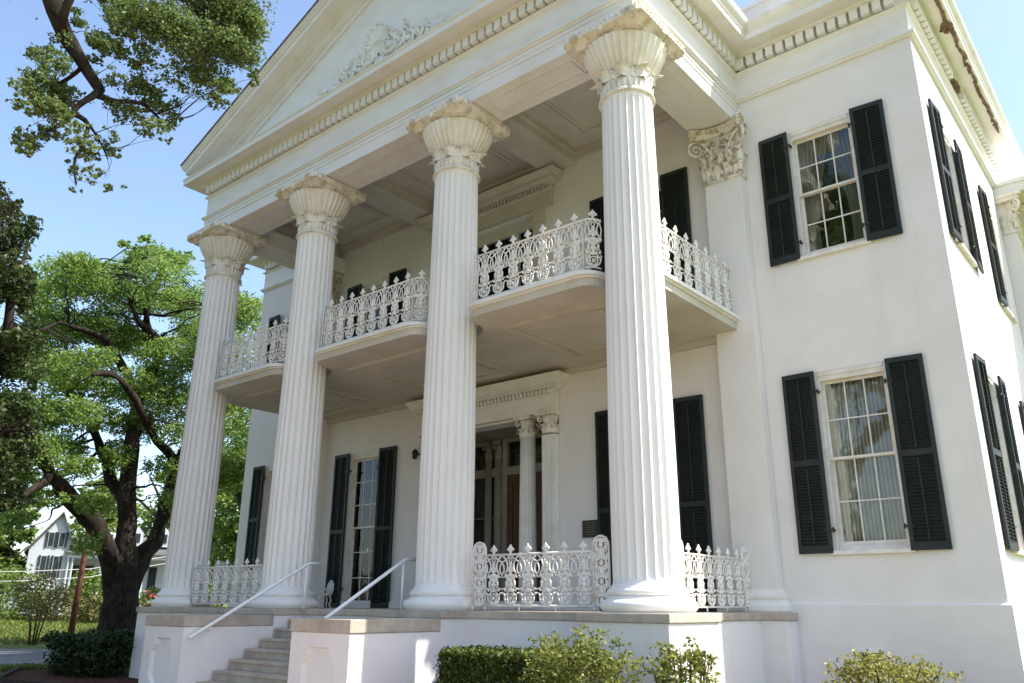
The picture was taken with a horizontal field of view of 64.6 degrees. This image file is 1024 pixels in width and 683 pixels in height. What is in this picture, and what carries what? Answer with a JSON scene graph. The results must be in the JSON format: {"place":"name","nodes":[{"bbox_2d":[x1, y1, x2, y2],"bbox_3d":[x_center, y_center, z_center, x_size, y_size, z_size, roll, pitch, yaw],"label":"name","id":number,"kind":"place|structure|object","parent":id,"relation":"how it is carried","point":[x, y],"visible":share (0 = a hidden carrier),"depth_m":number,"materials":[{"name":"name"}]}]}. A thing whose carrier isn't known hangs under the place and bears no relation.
{"place":"outdoors","nodes":[
{"label":"outdoors","id":0,"kind":"place"},
{"bbox_2d":[0,649,59,664],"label":"sidewalk","id":1,"kind":"structure","parent":0,"point":[16,656],"depth_m":24.80,"materials":[{"name":"grey concrete"}]},
{"bbox_2d":[0,547,222,571],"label":"cable","id":2,"kind":"object","parent":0,"point":[66,569],"visible":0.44,"depth_m":39.40,"materials":[{"name":"grey plastic"}]},
{"bbox_2d":[0,604,226,673],"bbox_3d":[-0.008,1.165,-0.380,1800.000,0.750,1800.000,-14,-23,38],"label":"ground","id":3,"kind":"structure","parent":0,"point":[23,646],"depth_m":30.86,"materials":[{"name":"green plant"}]},
{"bbox_2d":[1,557,26,609],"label":"cottage","id":4,"kind":"structure","parent":3,"relation":"on","point":[11,598],"depth_m":73.66,"materials":[{"name":"white"}]},
{"bbox_2d":[0,502,42,606],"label":"broadleaf tree","id":5,"kind":"object","parent":3,"relation":"on","point":[9,555],"visible":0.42,"depth_m":61.65,"materials":[{"name":"green plant"}]},
{"bbox_2d":[0,180,50,511],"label":"live oak","id":6,"kind":"object","parent":3,"relation":"on","point":[18,343],"visible":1,"depth_m":14.71,"materials":[{"name":"green plant"}]},
{"bbox_2d":[0,563,51,619],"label":"shrub","id":7,"kind":"object","parent":3,"relation":"on","point":[10,610],"visible":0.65,"depth_m":48.96,"materials":[{"name":"green plant"}]},
{"bbox_2d":[0,663,57,682],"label":"bed edging","id":8,"kind":"object","parent":3,"relation":"on","point":[3,678],"visible":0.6,"depth_m":16.41,"materials":[{"name":"concrete"}]},
{"bbox_2d":[6,570,75,644],"bbox_3d":[-18.425,10.366,31.539,2.417,2.854,2.387,5,-19,-13],"label":"crape myrtle","id":9,"kind":"object","parent":3,"relation":"on","point":[44,609],"visible":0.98,"depth_m":31.40,"materials":[{"name":"green plant"}]},
{"bbox_2d":[23,583,84,620],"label":"shrub","id":10,"kind":"object","parent":3,"relation":"on","point":[60,616],"visible":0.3,"depth_m":48.18,"materials":[{"name":"green plant"}]},
{"bbox_2d":[6,667,138,682],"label":"mulch bed","id":11,"kind":"object","parent":3,"relation":"on","point":[39,674],"visible":0.29,"depth_m":17.44,"materials":[{"name":"brown soil"}]},
{"bbox_2d":[40,628,134,677],"bbox_3d":[-9.614,7.078,18.447,3.309,1.083,1.862,-14,-23,38],"label":"dark shrub","id":12,"kind":"object","parent":11,"relation":"on","point":[87,653],"visible":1,"depth_m":17.89,"materials":[{"name":"green plant"}]},
{"bbox_2d":[68,532,89,633],"bbox_3d":[-18.247,10.302,34.074,0.277,4.798,0.270,-14,-23,38],"label":"leaning pole","id":13,"kind":"object","parent":3,"relation":"on","point":[75,609],"visible":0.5,"depth_m":33.89,"materials":[{"name":"brown wood"}]},
{"bbox_2d":[60,566,103,617],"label":"shrub","id":14,"kind":"object","parent":3,"relation":"on","point":[97,586],"visible":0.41,"depth_m":50.91,"materials":[{"name":"green plant"}]},
{"bbox_2d":[66,594,101,622],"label":"shrub","id":15,"kind":"object","parent":3,"relation":"on","point":[96,601],"visible":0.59,"depth_m":47.22,"materials":[{"name":"green plant"}]},
{"bbox_2d":[19,511,168,614],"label":"house","id":16,"kind":"structure","parent":3,"relation":"on","point":[47,548],"depth_m":59.76,"materials":[{"name":"white"}]},
{"bbox_2d":[36,555,49,577],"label":"window","id":17,"kind":"structure","parent":16,"relation":"in","point":[42,565],"depth_m":58.89,"materials":[{"name":"white glass"}]},
{"bbox_2d":[45,532,57,546],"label":"window","id":18,"kind":"structure","parent":16,"relation":"in","point":[51,540],"depth_m":59.55,"materials":[{"name":"white"}]},
{"bbox_2d":[48,555,61,577],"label":"window","id":19,"kind":"structure","parent":16,"relation":"in","point":[56,561],"depth_m":59.23,"materials":[{"name":"white glass"}]},
{"bbox_2d":[56,532,68,547],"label":"window","id":20,"kind":"structure","parent":16,"relation":"in","point":[61,539],"depth_m":59.87,"materials":[{"name":"white glass"}]},
{"bbox_2d":[70,565,79,590],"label":"porch window","id":21,"kind":"structure","parent":16,"relation":"in","point":[74,566],"depth_m":61.56,"materials":[{"name":"grey glass"}]},
{"bbox_2d":[81,566,93,596],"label":"porch window","id":22,"kind":"structure","parent":16,"relation":"in","point":[87,567],"depth_m":62.05,"materials":[{"name":"grey"}]},
{"bbox_2d":[146,567,156,590],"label":"porch window","id":23,"kind":"structure","parent":16,"relation":"in","point":[152,572],"depth_m":63.92,"materials":[{"name":"grey glass"}]},
{"bbox_2d":[45,474,156,535],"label":"broadleaf tree","id":24,"kind":"object","parent":3,"relation":"on","point":[108,520],"visible":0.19,"depth_m":95.99,"materials":[{"name":"green plant"}]},
{"bbox_2d":[0,234,263,648],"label":"live oak","id":25,"kind":"object","parent":3,"relation":"on","point":[124,559],"visible":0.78,"depth_m":28.93,"materials":[{"name":"green plant"}]},
{"bbox_2d":[5,0,277,192],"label":"live oak","id":26,"kind":"object","parent":3,"relation":"on","point":[232,26],"visible":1,"depth_m":9.24,"materials":[{"name":"green plant"}]},
{"bbox_2d":[138,585,160,606],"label":"flowering shrub","id":27,"kind":"object","parent":3,"relation":"on","point":[149,596],"visible":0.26,"depth_m":52.26,"materials":[{"name":"green plant"}]},
{"bbox_2d":[136,471,219,538],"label":"broadleaf tree","id":28,"kind":"object","parent":3,"relation":"on","point":[149,521],"visible":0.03,"depth_m":85.27,"materials":[{"name":"green plant"}]},
{"bbox_2d":[208,584,230,606],"bbox_3d":[-11.276,10.745,32.498,3.123,2.867,3.260,-14,-23,38],"label":"shrub","id":29,"kind":"object","parent":3,"relation":"on","point":[210,589],"depth_m":32.32,"materials":[{"name":"green plant"}]},
{"bbox_2d":[207,488,238,591],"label":"broadleaf tree","id":30,"kind":"object","parent":3,"relation":"on","point":[222,500],"visible":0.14,"depth_m":55.05,"materials":[{"name":"green plant"}]},
{"bbox_2d":[209,431,247,584],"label":"broadleaf tree","id":31,"kind":"object","parent":3,"relation":"on","point":[218,552],"visible":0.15,"depth_m":42.22,"materials":[{"name":"green plant"}]},
{"bbox_2d":[129,0,1023,682],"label":"mansion","id":32,"kind":"structure","parent":3,"relation":"on","point":[545,280],"depth_m":14.81,"materials":[{"name":"paint"}]},
{"bbox_2d":[258,465,272,570],"bbox_3d":[-6.628,4.946,22.832,1.134,2.934,0.254,-14,-23,38],"label":"window","id":33,"kind":"structure","parent":32,"relation":"in","point":[269,468],"depth_m":23.13,"materials":[{"name":"paint"}]},
{"bbox_2d":[278,313,289,362],"bbox_3d":[-6.596,0.320,24.340,1.134,2.524,0.254,-14,-23,38],"label":"window","id":34,"kind":"structure","parent":32,"relation":"in","point":[286,315],"depth_m":24.80,"materials":[{"name":"paint"}]},
{"bbox_2d":[315,580,333,607],"bbox_3d":[-4.439,5.949,19.072,0.360,0.641,0.481,11,-21,-28],"label":"garden chair","id":35,"kind":"object","parent":32,"relation":"on","point":[329,589],"visible":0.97,"depth_m":19.07,"materials":[{"name":"white paint"}]},
{"bbox_2d":[343,450,378,600],"bbox_3d":[-3.673,4.669,20.331,1.164,3.779,0.254,-14,-23,38],"label":"window","id":36,"kind":"structure","parent":32,"relation":"in","point":[364,474],"depth_m":20.48,"materials":[{"name":"paint"}]},
{"bbox_2d":[361,276,388,333],"bbox_3d":[-3.640,-0.030,21.863,1.164,3.434,0.254,-14,-23,38],"label":"window","id":37,"kind":"structure","parent":32,"relation":"in","point":[378,283],"depth_m":22.30,"materials":[{"name":"paint"}]},
{"bbox_2d":[412,449,419,458],"bbox_3d":[-2.304,2.719,19.512,0.140,0.254,0.248,-14,-23,38],"label":"wall lamp","id":38,"kind":"object","parent":32,"relation":"attached to","point":[415,453],"visible":1,"depth_m":19.42,"materials":[{"name":"black metal"}]},
{"bbox_2d":[507,471,542,600],"bbox_3d":[0.383,4.560,18.668,1.240,3.055,0.075,-14,-23,38],"label":"front door","id":39,"kind":"structure","parent":32,"relation":"in","point":[513,480],"depth_m":18.89,"materials":[{"name":"brown wood"}]},
{"bbox_2d":[582,520,597,537],"bbox_3d":[1.548,3.673,15.882,0.400,0.330,0.034,-14,-23,38],"label":"wall plaque","id":40,"kind":"object","parent":32,"relation":"attached to","point":[589,528],"depth_m":15.88,"materials":[{"name":"brown metal"}]},
{"bbox_2d":[798,136,826,251],"bbox_3d":[5.623,-2.691,14.856,0.606,2.441,0.119,-14,-23,38],"label":"curtain","id":41,"kind":"object","parent":32,"relation":"hanging from","point":[806,154],"visible":0.7,"depth_m":14.96,"materials":[{"name":"grey fabric"}]},
{"bbox_2d":[789,113,871,261],"bbox_3d":[5.678,-2.750,14.540,1.260,2.597,0.325,-14,-23,38],"label":"window","id":42,"kind":"structure","parent":32,"relation":"in","point":[839,123],"depth_m":14.65,"materials":[{"name":"paint"}]},
{"bbox_2d":[827,128,863,239],"bbox_3d":[6.051,-2.779,14.578,0.576,2.440,0.119,-14,-23,38],"label":"curtain","id":43,"kind":"object","parent":32,"relation":"hanging from","point":[841,146],"visible":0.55,"depth_m":14.66,"materials":[{"name":"grey fabric"}]},
{"bbox_2d":[826,381,868,541],"bbox_3d":[5.544,1.960,13.380,0.486,2.840,0.119,-14,-23,38],"label":"curtain","id":44,"kind":"object","parent":32,"relation":"hanging from","point":[848,491],"visible":0.77,"depth_m":13.37,"materials":[{"name":"fabric"}]},
{"bbox_2d":[816,362,916,554],"bbox_3d":[5.646,1.875,13.032,1.260,3.007,0.325,-14,-23,38],"label":"window","id":45,"kind":"structure","parent":32,"relation":"in","point":[872,370],"depth_m":13.11,"materials":[{"name":"paint"}]},
{"bbox_2d":[849,376,906,540],"bbox_3d":[5.932,1.850,13.035,0.666,2.840,0.119,-14,-23,38],"label":"curtain","id":46,"kind":"object","parent":32,"relation":"hanging from","point":[886,466],"visible":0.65,"depth_m":13.03,"materials":[{"name":"white fabric"}]},
{"bbox_2d":[943,130,977,267],"bbox_3d":[7.888,-2.702,14.640,0.325,2.597,1.260,-14,-23,38],"label":"window","id":47,"kind":"structure","parent":32,"relation":"in","point":[963,247],"depth_m":14.89,"materials":[{"name":"paint"}]},
{"bbox_2d":[990,211,1017,323],"bbox_3d":[10.416,-1.745,17.521,0.325,2.597,1.260,-14,-23,38],"label":"window","id":48,"kind":"structure","parent":32,"relation":"in","point":[1007,309],"depth_m":17.52,"materials":[{"name":"paint"}]},
{"bbox_2d":[987,371,1023,556],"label":"window","id":49,"kind":"structure","parent":32,"relation":"in","point":[1021,552],"depth_m":13.45,"materials":[{"name":"paint"}]},
{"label":"planting bed","id":50,"kind":"structure","parent":3,"relation":"on","visible":0},
{"bbox_2d":[433,644,584,682],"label":"hedge","id":51,"kind":"object","parent":50,"relation":"on","point":[471,661],"visible":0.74,"depth_m":10.21,"materials":[{"name":"green plant"}]},
{"bbox_2d":[518,623,647,682],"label":"azalea shrub","id":52,"kind":"object","parent":50,"relation":"on","point":[601,668],"visible":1,"depth_m":9.01,"materials":[{"name":"green plant"}]},
{"bbox_2d":[646,636,720,682],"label":"azalea shrub","id":53,"kind":"object","parent":50,"relation":"on","point":[671,658],"visible":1,"depth_m":8.79,"materials":[{"name":"green plant"}]},
{"bbox_2d":[821,648,965,682],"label":"pale shrub","id":54,"kind":"object","parent":50,"relation":"on","point":[850,671],"visible":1,"depth_m":10.43,"materials":[{"name":"green plant"}]},
{"bbox_2d":[0,551,230,581],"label":"cable","id":55,"kind":"object","parent":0,"point":[74,577],"visible":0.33,"depth_m":39.74,"materials":[{"name":"grey plastic"}]},
{"bbox_2d":[0,0,1023,593],"label":"sky","id":56,"kind":"structure","parent":0,"point":[156,202],"materials":[{"name":"blue"}]}
]}

